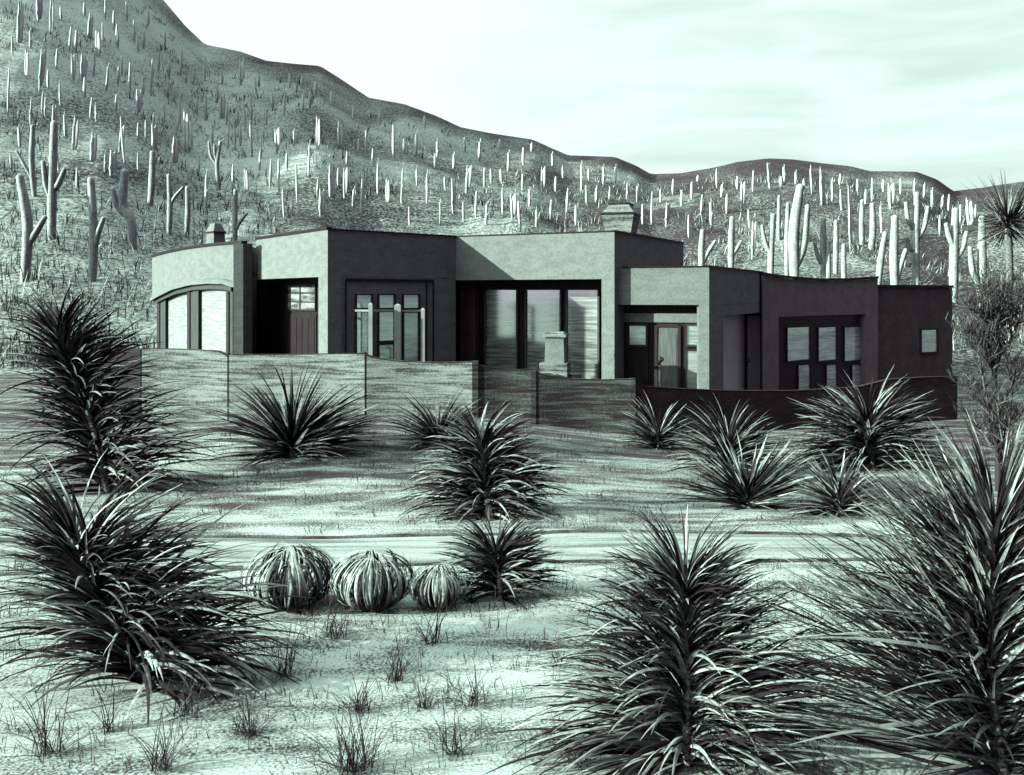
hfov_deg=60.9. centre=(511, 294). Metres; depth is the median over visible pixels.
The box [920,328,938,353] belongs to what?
window
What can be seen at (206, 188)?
saguaro
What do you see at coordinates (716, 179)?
saguaro
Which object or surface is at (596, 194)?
saguaro
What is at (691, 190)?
saguaro
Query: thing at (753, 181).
saguaro
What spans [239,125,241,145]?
saguaro
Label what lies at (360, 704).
grass tuft
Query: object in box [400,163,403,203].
saguaro
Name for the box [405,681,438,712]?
grass tuft
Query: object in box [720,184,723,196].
saguaro
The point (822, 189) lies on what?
saguaro
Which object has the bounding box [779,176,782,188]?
saguaro
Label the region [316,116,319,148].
saguaro
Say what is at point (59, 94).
saguaro
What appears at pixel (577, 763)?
grass tuft
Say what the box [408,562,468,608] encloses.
barrel cactus
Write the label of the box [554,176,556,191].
saguaro
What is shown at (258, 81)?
saguaro
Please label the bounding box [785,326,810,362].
window
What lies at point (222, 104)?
saguaro
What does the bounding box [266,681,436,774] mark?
grass tuft
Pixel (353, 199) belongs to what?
saguaro
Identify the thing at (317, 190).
saguaro
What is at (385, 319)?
window
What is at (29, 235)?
saguaro
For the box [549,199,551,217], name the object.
saguaro
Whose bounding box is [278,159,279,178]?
saguaro
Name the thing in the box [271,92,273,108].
saguaro
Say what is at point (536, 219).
saguaro
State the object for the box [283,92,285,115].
saguaro
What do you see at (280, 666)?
grass tuft
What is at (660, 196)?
saguaro
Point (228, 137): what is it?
saguaro
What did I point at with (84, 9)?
saguaro
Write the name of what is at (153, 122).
saguaro
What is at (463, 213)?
saguaro
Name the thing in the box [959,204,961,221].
saguaro
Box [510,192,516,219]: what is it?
saguaro
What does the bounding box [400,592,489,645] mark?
grass tuft
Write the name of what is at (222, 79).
saguaro
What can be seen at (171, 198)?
saguaro
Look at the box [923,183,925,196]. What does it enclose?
saguaro
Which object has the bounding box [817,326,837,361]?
window
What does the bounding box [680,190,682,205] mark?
saguaro
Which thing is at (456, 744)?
grass tuft
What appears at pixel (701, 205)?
saguaro
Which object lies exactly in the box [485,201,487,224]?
saguaro
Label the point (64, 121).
saguaro
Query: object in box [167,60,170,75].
saguaro
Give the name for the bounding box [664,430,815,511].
yucca
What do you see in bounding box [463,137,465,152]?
saguaro
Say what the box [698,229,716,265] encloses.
saguaro
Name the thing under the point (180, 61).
saguaro
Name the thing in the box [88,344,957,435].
garden wall
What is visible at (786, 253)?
saguaro
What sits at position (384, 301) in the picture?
window
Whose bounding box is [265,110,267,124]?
saguaro
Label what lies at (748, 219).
saguaro
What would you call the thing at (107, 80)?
saguaro
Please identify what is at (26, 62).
saguaro
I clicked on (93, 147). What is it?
saguaro
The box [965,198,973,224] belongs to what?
saguaro
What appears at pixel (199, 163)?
saguaro
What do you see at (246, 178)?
saguaro
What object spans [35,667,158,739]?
grass tuft
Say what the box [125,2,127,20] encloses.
saguaro
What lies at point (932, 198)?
saguaro
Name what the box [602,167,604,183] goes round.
saguaro
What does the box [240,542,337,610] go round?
barrel cactus
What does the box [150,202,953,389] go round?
adobe house
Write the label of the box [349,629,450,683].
grass tuft
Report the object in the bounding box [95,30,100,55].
saguaro
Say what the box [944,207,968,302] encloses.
saguaro
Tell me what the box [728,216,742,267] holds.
saguaro
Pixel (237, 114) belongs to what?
saguaro
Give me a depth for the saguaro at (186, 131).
100.36 m
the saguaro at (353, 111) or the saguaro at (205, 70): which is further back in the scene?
the saguaro at (205, 70)
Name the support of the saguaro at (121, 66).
on the hillside
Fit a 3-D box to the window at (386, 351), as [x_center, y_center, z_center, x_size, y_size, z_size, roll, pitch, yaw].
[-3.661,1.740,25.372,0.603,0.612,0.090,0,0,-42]
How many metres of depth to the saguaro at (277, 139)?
106.11 m
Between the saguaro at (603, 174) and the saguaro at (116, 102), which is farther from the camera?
the saguaro at (603, 174)
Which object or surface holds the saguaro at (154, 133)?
on the hillside
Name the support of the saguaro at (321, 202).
on the hillside
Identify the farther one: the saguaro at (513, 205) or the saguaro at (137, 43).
the saguaro at (137, 43)
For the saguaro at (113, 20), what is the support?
on the hillside
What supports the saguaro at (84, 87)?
on the hillside
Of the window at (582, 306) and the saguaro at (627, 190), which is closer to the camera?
the window at (582, 306)
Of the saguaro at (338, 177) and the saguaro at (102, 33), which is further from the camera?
the saguaro at (102, 33)
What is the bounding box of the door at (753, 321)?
[745,313,761,389]
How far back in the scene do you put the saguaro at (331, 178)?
90.59 m
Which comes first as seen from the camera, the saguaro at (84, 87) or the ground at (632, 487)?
the ground at (632, 487)
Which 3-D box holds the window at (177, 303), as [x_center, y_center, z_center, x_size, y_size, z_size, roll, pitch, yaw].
[-13.034,1.720,34.088,0.044,3.880,4.731,0,0,-32]
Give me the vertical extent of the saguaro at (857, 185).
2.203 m
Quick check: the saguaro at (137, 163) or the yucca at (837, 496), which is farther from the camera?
the saguaro at (137, 163)
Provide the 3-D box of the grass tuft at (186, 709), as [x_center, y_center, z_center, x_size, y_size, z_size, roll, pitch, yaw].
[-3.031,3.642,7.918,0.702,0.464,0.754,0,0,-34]
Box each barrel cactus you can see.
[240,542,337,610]
[330,548,414,610]
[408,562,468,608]
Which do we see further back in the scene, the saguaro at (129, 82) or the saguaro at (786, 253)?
the saguaro at (129, 82)
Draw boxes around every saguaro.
[7,66,9,111]
[9,153,12,169]
[11,36,13,55]
[15,124,36,196]
[15,174,47,281]
[17,3,23,42]
[17,124,20,147]
[24,49,27,75]
[29,28,31,47]
[29,110,31,124]
[36,0,42,22]
[38,46,46,90]
[41,92,43,113]
[41,120,66,239]
[44,95,46,116]
[46,70,49,88]
[49,0,53,33]
[52,104,56,120]
[55,48,57,68]
[59,80,60,106]
[63,111,65,135]
[68,27,71,51]
[71,52,75,83]
[72,116,78,149]
[74,30,77,52]
[75,168,77,189]
[80,52,86,79]
[83,2,85,15]
[83,77,85,96]
[87,13,92,37]
[87,177,105,281]
[89,97,92,118]
[90,133,96,160]
[92,49,95,75]
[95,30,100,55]
[95,103,97,121]
[101,22,103,42]
[104,0,106,17]
[104,151,105,171]
[105,64,109,90]
[109,149,116,175]
[110,169,136,249]
[112,10,114,29]
[115,94,117,110]
[116,30,118,47]
[116,66,119,83]
[118,123,124,152]
[120,56,122,75]
[120,116,124,161]
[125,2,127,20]
[128,62,130,97]
[133,20,134,40]
[136,35,138,53]
[136,88,142,114]
[137,123,139,140]
[137,153,138,173]
[142,30,144,48]
[142,77,144,94]
[145,120,146,142]
[147,10,149,25]
[147,150,155,206]
[150,59,152,91]
[151,123,157,150]
[152,113,154,127]
[157,49,159,70]
[163,100,164,127]
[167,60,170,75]
[167,76,169,95]
[167,174,183,234]
[172,85,175,102]
[172,136,178,162]
[179,47,182,73]
[179,99,180,124]
[183,110,188,150]
[184,186,190,236]
[190,128,192,148]
[192,68,194,83]
[196,97,197,114]
[198,154,199,173]
[204,59,205,80]
[204,94,206,120]
[205,170,207,205]
[208,141,221,189]
[211,123,213,145]
[216,81,218,101]
[219,93,225,117]
[221,70,223,83]
[225,102,227,124]
[227,126,229,147]
[232,164,233,184]
[232,189,247,240]
[234,124,235,150]
[236,107,238,124]
[239,59,244,84]
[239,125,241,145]
[243,102,245,130]
[244,168,247,191]
[249,121,252,156]
[250,97,252,119]
[254,77,256,93]
[257,74,259,86]
[258,150,260,169]
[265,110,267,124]
[269,159,271,188]
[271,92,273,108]
[275,127,279,153]
[277,173,279,193]
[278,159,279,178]
[282,189,284,218]
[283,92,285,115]
[285,153,287,170]
[288,73,290,87]
[293,128,294,145]
[295,165,297,205]
[302,93,304,108]
[308,91,311,107]
[308,146,309,175]
[314,81,316,94]
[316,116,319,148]
[316,179,318,198]
[319,187,324,217]
[328,163,334,196]
[330,91,332,105]
[337,120,343,145]
[337,168,338,185]
[343,165,347,199]
[352,103,354,119]
[352,187,354,208]
[357,138,359,153]
[360,179,362,211]
[365,130,366,153]
[371,149,373,165]
[377,159,378,194]
[385,177,389,201]
[392,124,394,159]
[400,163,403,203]
[403,138,405,152]
[408,207,409,226]
[415,134,417,154]
[426,169,428,203]
[434,153,436,168]
[436,139,438,160]
[439,198,441,224]
[451,177,455,213]
[453,151,455,168]
[462,202,464,221]
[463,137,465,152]
[465,164,471,191]
[475,191,477,216]
[478,138,480,160]
[483,168,485,187]
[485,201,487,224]
[490,169,492,183]
[500,169,502,183]
[501,186,503,217]
[507,150,509,170]
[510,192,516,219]
[518,201,520,223]
[521,174,523,191]
[522,147,524,164]
[528,188,530,206]
[535,208,537,226]
[541,166,545,194]
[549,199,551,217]
[551,151,553,166]
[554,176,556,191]
[566,188,568,212]
[574,205,577,223]
[580,165,582,190]
[585,185,587,202]
[595,186,597,201]
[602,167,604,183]
[626,182,627,199]
[636,184,638,201]
[641,204,643,224]
[651,191,652,224]
[659,187,661,201]
[665,202,669,227]
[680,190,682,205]
[687,215,689,237]
[690,182,692,198]
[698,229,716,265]
[700,195,702,214]
[709,200,712,224]
[715,168,717,187]
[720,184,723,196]
[725,194,727,213]
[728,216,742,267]
[736,176,738,188]
[740,178,745,210]
[748,209,749,227]
[751,218,756,259]
[752,170,753,191]
[760,213,775,273]
[767,161,771,189]
[777,195,780,239]
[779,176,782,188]
[783,164,785,181]
[784,202,789,278]
[788,184,810,276]
[810,165,812,193]
[813,217,825,277]
[820,168,824,204]
[826,240,830,277]
[831,178,833,201]
[833,220,838,273]
[840,189,841,210]
[841,243,846,277]
[848,184,851,252]
[856,179,858,191]
[859,199,864,244]
[864,189,866,203]
[868,203,875,249]
[871,178,872,200]
[876,231,887,284]
[880,207,881,232]
[888,181,894,208]
[889,215,907,284]
[899,178,901,193]
[904,192,929,284]
[913,178,915,193]
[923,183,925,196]
[931,187,933,206]
[938,215,940,234]
[941,195,943,209]
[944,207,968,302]
[947,194,949,211]
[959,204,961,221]
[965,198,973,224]
[968,216,986,305]
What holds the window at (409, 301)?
in the adobe house
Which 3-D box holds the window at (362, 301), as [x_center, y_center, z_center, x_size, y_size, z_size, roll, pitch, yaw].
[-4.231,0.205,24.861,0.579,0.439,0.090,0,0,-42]
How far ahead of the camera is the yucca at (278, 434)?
19.00 m
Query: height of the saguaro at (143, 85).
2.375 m
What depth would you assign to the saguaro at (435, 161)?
125.08 m
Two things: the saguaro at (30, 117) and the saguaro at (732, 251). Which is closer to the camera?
the saguaro at (732, 251)
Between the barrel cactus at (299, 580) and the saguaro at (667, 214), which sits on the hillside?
the saguaro at (667, 214)
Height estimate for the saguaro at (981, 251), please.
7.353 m
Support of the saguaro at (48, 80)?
on the hillside
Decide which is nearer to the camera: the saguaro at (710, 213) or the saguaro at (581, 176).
the saguaro at (710, 213)
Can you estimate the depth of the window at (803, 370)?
32.80 m
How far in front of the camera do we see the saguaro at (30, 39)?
101.15 m
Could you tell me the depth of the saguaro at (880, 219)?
110.45 m
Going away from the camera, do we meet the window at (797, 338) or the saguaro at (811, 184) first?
the window at (797, 338)
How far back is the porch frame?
24.31 m
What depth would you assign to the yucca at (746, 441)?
18.29 m
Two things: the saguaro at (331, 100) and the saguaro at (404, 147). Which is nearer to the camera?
the saguaro at (404, 147)
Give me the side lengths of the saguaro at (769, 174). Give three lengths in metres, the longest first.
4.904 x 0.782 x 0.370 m
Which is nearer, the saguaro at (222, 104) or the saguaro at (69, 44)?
the saguaro at (69, 44)
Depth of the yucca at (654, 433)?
21.17 m
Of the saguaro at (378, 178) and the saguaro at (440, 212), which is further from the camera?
the saguaro at (378, 178)
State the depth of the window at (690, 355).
25.05 m
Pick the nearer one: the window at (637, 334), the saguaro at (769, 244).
the window at (637, 334)
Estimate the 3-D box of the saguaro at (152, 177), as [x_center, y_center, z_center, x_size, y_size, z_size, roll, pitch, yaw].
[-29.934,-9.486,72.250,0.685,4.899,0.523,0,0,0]
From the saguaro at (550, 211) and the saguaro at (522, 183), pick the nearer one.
the saguaro at (550, 211)
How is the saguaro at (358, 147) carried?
on the hillside
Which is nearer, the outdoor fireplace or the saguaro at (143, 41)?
the outdoor fireplace
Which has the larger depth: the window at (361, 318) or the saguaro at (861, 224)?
the saguaro at (861, 224)
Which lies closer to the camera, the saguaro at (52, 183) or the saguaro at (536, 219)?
the saguaro at (52, 183)
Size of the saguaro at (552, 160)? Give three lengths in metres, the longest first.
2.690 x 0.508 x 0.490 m
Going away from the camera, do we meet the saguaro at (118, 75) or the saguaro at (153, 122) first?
the saguaro at (153, 122)
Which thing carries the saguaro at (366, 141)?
on the hillside
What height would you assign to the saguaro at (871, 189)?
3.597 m
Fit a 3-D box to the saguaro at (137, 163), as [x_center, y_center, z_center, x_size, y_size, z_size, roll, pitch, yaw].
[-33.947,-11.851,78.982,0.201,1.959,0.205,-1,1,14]
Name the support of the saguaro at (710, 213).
on the hillside
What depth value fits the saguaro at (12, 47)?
97.35 m
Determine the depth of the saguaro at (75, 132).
79.74 m
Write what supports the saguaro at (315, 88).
on the hillside
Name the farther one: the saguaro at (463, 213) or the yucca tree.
the saguaro at (463, 213)
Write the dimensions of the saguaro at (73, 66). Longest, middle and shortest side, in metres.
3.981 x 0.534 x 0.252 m
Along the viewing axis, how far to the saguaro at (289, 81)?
149.88 m
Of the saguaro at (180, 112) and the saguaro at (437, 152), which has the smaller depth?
the saguaro at (180, 112)
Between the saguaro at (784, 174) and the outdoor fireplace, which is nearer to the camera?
the outdoor fireplace
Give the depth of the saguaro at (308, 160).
95.43 m
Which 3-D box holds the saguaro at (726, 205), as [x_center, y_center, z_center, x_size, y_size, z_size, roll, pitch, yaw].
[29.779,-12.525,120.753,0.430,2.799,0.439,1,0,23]
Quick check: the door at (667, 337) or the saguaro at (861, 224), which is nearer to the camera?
the door at (667, 337)
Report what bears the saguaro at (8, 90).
on the hillside
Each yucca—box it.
[0,285,235,502]
[0,451,352,731]
[190,361,398,467]
[378,396,586,526]
[381,383,493,453]
[428,508,577,609]
[484,496,893,774]
[612,396,698,452]
[657,394,805,478]
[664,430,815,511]
[685,408,1023,774]
[778,366,962,476]
[786,446,888,518]
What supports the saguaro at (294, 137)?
on the hillside
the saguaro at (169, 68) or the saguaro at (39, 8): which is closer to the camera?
the saguaro at (39, 8)
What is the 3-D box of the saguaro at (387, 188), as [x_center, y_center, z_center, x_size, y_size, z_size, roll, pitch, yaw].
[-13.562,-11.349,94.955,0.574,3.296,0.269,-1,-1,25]
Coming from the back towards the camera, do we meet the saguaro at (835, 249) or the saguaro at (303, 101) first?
the saguaro at (303, 101)
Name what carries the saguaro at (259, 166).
on the hillside
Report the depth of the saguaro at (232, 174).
88.42 m
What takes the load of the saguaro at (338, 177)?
on the hillside
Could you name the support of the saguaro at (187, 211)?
on the hillside
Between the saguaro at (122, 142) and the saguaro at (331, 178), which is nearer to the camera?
the saguaro at (122, 142)
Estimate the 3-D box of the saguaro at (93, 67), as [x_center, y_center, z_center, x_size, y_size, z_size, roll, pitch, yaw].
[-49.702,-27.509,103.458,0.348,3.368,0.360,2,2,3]
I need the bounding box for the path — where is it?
[0,532,937,571]
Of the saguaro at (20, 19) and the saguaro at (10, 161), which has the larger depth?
the saguaro at (20, 19)
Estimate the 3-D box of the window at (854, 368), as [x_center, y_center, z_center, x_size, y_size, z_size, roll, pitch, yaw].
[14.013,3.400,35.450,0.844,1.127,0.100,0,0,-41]
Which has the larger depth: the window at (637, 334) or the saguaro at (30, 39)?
the saguaro at (30, 39)
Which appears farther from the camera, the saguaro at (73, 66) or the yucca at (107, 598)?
the saguaro at (73, 66)
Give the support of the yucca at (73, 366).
on the ground at (632, 487)
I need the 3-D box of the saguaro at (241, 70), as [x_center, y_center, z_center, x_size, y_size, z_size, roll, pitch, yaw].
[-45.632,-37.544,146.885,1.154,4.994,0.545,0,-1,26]
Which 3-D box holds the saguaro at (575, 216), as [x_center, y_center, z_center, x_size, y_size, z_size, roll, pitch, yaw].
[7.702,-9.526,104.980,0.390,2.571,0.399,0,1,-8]
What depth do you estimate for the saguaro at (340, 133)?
121.43 m
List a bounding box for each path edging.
[0,529,911,541]
[0,558,918,575]
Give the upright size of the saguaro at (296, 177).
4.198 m
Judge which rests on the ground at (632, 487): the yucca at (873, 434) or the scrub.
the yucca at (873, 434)
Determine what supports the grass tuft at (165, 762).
on the ground at (632, 487)
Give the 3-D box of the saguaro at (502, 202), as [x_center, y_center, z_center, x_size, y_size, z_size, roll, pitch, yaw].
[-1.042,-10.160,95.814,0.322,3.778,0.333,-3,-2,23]
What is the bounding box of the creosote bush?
[944,248,1023,491]
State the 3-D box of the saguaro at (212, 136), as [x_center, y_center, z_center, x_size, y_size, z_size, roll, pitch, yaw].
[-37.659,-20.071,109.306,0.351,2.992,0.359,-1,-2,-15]
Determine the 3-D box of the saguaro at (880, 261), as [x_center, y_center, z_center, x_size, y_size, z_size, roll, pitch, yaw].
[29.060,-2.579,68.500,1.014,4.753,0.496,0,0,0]
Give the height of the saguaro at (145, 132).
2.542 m
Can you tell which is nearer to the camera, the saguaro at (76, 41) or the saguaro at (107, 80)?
the saguaro at (107, 80)
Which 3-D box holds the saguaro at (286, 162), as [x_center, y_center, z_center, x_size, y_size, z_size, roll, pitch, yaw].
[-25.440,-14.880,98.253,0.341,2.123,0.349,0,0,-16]
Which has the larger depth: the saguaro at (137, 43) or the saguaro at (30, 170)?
the saguaro at (137, 43)
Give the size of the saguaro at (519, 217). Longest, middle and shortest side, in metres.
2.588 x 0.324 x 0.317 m
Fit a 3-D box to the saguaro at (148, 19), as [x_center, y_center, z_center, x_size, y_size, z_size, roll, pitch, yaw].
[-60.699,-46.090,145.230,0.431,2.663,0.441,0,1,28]
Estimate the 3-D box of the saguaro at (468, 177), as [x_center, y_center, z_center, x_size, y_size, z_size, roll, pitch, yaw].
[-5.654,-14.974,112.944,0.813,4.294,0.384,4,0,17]
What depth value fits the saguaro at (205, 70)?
145.20 m
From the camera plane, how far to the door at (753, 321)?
31.12 m
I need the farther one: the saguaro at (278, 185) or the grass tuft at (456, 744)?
the saguaro at (278, 185)
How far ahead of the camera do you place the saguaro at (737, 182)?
134.60 m
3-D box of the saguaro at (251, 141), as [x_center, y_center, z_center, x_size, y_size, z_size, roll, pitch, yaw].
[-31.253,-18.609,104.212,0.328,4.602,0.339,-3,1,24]
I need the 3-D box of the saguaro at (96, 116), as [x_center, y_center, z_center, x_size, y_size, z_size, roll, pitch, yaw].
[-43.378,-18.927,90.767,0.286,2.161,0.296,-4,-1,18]
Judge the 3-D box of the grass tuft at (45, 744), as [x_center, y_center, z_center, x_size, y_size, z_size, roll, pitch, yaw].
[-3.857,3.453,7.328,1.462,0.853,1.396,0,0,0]
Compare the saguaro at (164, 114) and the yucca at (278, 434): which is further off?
the saguaro at (164, 114)
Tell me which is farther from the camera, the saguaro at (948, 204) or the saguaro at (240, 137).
the saguaro at (948, 204)
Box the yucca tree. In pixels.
[938,170,1023,325]
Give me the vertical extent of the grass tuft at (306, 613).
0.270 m
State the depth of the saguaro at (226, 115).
122.18 m
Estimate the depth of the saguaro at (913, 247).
66.78 m
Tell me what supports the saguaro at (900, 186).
on the hillside
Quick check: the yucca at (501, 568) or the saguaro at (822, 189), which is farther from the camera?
the saguaro at (822, 189)
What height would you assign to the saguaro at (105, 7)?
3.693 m
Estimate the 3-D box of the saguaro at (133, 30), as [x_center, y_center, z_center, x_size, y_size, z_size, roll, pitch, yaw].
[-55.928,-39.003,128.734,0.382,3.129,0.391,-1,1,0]
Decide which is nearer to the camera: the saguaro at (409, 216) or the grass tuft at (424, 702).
the grass tuft at (424, 702)
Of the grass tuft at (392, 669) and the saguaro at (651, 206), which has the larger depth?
the saguaro at (651, 206)
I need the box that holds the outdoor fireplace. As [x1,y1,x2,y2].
[539,331,580,377]
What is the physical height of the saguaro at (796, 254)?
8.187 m
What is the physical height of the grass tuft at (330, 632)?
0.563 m
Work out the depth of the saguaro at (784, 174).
146.09 m
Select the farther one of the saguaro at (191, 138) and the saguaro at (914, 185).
the saguaro at (914, 185)
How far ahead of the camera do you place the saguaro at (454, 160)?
127.86 m
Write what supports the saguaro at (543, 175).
on the hillside
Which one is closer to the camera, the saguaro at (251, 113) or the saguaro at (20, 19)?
the saguaro at (20, 19)
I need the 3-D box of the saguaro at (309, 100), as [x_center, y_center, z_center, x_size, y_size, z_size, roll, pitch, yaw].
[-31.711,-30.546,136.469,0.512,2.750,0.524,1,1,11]
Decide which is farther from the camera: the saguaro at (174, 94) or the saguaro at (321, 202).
the saguaro at (174, 94)
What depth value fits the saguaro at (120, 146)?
82.50 m
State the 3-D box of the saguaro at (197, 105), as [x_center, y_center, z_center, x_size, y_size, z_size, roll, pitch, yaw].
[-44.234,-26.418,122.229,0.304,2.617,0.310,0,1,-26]
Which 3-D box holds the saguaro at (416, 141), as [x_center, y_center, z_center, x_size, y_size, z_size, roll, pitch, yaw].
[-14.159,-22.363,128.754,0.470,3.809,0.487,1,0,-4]
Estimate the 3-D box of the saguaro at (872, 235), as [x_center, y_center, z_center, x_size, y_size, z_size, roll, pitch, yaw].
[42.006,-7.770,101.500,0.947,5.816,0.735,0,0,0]
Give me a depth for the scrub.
85.19 m
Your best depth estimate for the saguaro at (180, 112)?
111.92 m
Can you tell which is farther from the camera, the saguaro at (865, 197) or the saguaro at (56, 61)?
the saguaro at (865, 197)
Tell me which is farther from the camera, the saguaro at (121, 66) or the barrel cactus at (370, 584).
the saguaro at (121, 66)
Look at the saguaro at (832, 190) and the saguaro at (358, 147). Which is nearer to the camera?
the saguaro at (358, 147)
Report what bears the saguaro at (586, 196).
on the hillside
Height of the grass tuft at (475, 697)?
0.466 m
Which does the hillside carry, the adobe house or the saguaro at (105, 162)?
the saguaro at (105, 162)
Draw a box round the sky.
[164,0,1023,190]
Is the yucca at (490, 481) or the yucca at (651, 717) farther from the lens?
the yucca at (490, 481)
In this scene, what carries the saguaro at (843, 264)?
on the hillside
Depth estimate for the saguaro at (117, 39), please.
119.12 m
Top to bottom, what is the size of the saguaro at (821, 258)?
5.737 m
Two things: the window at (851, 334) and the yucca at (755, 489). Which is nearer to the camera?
the yucca at (755, 489)
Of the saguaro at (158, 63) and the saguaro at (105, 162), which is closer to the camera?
the saguaro at (105, 162)
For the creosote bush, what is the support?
on the ground at (632, 487)
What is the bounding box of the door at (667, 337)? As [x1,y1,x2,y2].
[654,324,680,387]
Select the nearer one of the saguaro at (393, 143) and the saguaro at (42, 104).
the saguaro at (42, 104)
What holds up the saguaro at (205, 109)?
on the hillside
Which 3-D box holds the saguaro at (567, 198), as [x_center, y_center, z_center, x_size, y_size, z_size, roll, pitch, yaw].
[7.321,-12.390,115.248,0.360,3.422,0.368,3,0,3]
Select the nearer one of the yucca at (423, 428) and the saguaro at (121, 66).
the yucca at (423, 428)
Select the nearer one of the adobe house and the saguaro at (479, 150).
the adobe house
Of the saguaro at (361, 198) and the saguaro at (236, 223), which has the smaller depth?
the saguaro at (236, 223)
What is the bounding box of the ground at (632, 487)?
[0,373,1023,774]
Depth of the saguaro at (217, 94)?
129.57 m
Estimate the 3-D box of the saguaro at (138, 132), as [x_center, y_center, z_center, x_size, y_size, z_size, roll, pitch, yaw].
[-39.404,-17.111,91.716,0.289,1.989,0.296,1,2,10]
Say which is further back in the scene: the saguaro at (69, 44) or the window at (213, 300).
the saguaro at (69, 44)
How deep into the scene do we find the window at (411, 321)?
25.96 m
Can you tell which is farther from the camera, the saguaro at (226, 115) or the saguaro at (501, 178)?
the saguaro at (501, 178)
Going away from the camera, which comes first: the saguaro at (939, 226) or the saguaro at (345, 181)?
the saguaro at (345, 181)
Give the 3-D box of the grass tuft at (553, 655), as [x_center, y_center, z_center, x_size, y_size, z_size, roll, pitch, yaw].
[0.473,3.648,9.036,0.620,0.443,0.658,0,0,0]
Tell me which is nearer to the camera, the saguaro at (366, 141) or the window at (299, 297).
the window at (299, 297)
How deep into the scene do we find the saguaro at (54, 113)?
82.81 m
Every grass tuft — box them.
[0,640,157,771]
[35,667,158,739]
[118,680,241,774]
[142,660,216,730]
[197,681,289,750]
[229,616,318,690]
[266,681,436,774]
[288,594,377,640]
[293,594,328,619]
[313,665,392,719]
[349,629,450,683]
[388,690,510,761]
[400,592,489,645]
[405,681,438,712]
[415,656,528,728]
[529,623,582,667]
[542,717,613,774]
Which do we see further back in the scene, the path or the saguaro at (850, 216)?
the saguaro at (850, 216)
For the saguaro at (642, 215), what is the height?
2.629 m
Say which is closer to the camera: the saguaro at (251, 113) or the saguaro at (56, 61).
the saguaro at (56, 61)
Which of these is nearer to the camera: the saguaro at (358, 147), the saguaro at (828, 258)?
the saguaro at (828, 258)
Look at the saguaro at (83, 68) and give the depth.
100.53 m
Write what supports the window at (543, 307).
in the adobe house
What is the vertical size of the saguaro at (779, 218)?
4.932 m
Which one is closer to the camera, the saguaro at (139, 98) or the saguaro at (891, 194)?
the saguaro at (139, 98)
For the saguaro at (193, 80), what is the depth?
134.94 m
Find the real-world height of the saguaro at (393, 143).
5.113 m
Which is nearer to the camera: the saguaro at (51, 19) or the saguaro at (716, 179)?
the saguaro at (51, 19)
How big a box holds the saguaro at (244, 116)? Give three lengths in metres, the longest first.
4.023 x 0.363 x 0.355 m
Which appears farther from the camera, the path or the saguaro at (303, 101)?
the saguaro at (303, 101)
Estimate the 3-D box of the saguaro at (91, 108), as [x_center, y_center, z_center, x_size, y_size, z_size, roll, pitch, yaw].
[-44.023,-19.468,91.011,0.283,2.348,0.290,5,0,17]
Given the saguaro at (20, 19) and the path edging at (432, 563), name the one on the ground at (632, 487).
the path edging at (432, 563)
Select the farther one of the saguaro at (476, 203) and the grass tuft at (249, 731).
the saguaro at (476, 203)
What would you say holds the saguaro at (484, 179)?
on the hillside
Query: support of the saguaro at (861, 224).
on the hillside
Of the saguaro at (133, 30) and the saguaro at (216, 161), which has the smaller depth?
the saguaro at (216, 161)
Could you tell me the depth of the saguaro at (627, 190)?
130.39 m
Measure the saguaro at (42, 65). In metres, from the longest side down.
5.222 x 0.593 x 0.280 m
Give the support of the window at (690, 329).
in the adobe house
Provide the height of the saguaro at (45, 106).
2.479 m
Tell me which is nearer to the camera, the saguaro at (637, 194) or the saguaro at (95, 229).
the saguaro at (95, 229)
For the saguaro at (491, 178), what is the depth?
123.90 m
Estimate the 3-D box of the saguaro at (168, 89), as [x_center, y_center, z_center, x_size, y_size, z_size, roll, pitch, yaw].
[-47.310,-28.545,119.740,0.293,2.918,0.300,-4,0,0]
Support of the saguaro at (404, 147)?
on the hillside
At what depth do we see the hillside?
105.34 m
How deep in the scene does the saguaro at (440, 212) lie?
92.66 m
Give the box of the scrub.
[0,0,1023,368]
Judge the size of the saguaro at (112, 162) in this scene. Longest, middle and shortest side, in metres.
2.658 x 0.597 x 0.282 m
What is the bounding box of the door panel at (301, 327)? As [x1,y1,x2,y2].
[287,313,316,353]
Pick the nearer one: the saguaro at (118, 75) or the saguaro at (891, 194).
the saguaro at (118, 75)
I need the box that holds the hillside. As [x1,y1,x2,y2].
[0,0,1023,376]
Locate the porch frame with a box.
[355,303,424,361]
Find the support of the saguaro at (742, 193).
on the hillside
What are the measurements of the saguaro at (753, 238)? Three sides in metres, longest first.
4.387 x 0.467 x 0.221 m
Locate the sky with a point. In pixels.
(931, 88)
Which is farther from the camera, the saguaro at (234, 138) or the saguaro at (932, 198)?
the saguaro at (932, 198)
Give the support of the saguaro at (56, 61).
on the hillside
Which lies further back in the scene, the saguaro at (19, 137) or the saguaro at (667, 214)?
the saguaro at (667, 214)
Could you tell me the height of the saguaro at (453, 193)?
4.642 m
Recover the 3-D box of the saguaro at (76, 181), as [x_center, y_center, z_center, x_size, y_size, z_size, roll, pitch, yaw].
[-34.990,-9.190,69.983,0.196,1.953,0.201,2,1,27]
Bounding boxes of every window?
[168,291,186,348]
[202,289,225,351]
[286,284,316,310]
[355,294,372,308]
[355,312,367,353]
[377,294,395,308]
[377,311,393,341]
[377,343,393,359]
[402,294,420,308]
[402,312,420,360]
[484,289,518,368]
[525,289,561,371]
[565,289,599,378]
[627,323,647,346]
[685,323,696,346]
[685,350,696,388]
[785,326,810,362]
[797,363,810,389]
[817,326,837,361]
[825,363,837,387]
[843,326,860,361]
[850,363,860,386]
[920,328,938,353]
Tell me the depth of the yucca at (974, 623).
6.87 m
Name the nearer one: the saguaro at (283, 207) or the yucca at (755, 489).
the yucca at (755, 489)
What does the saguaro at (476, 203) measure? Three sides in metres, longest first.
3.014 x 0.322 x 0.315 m

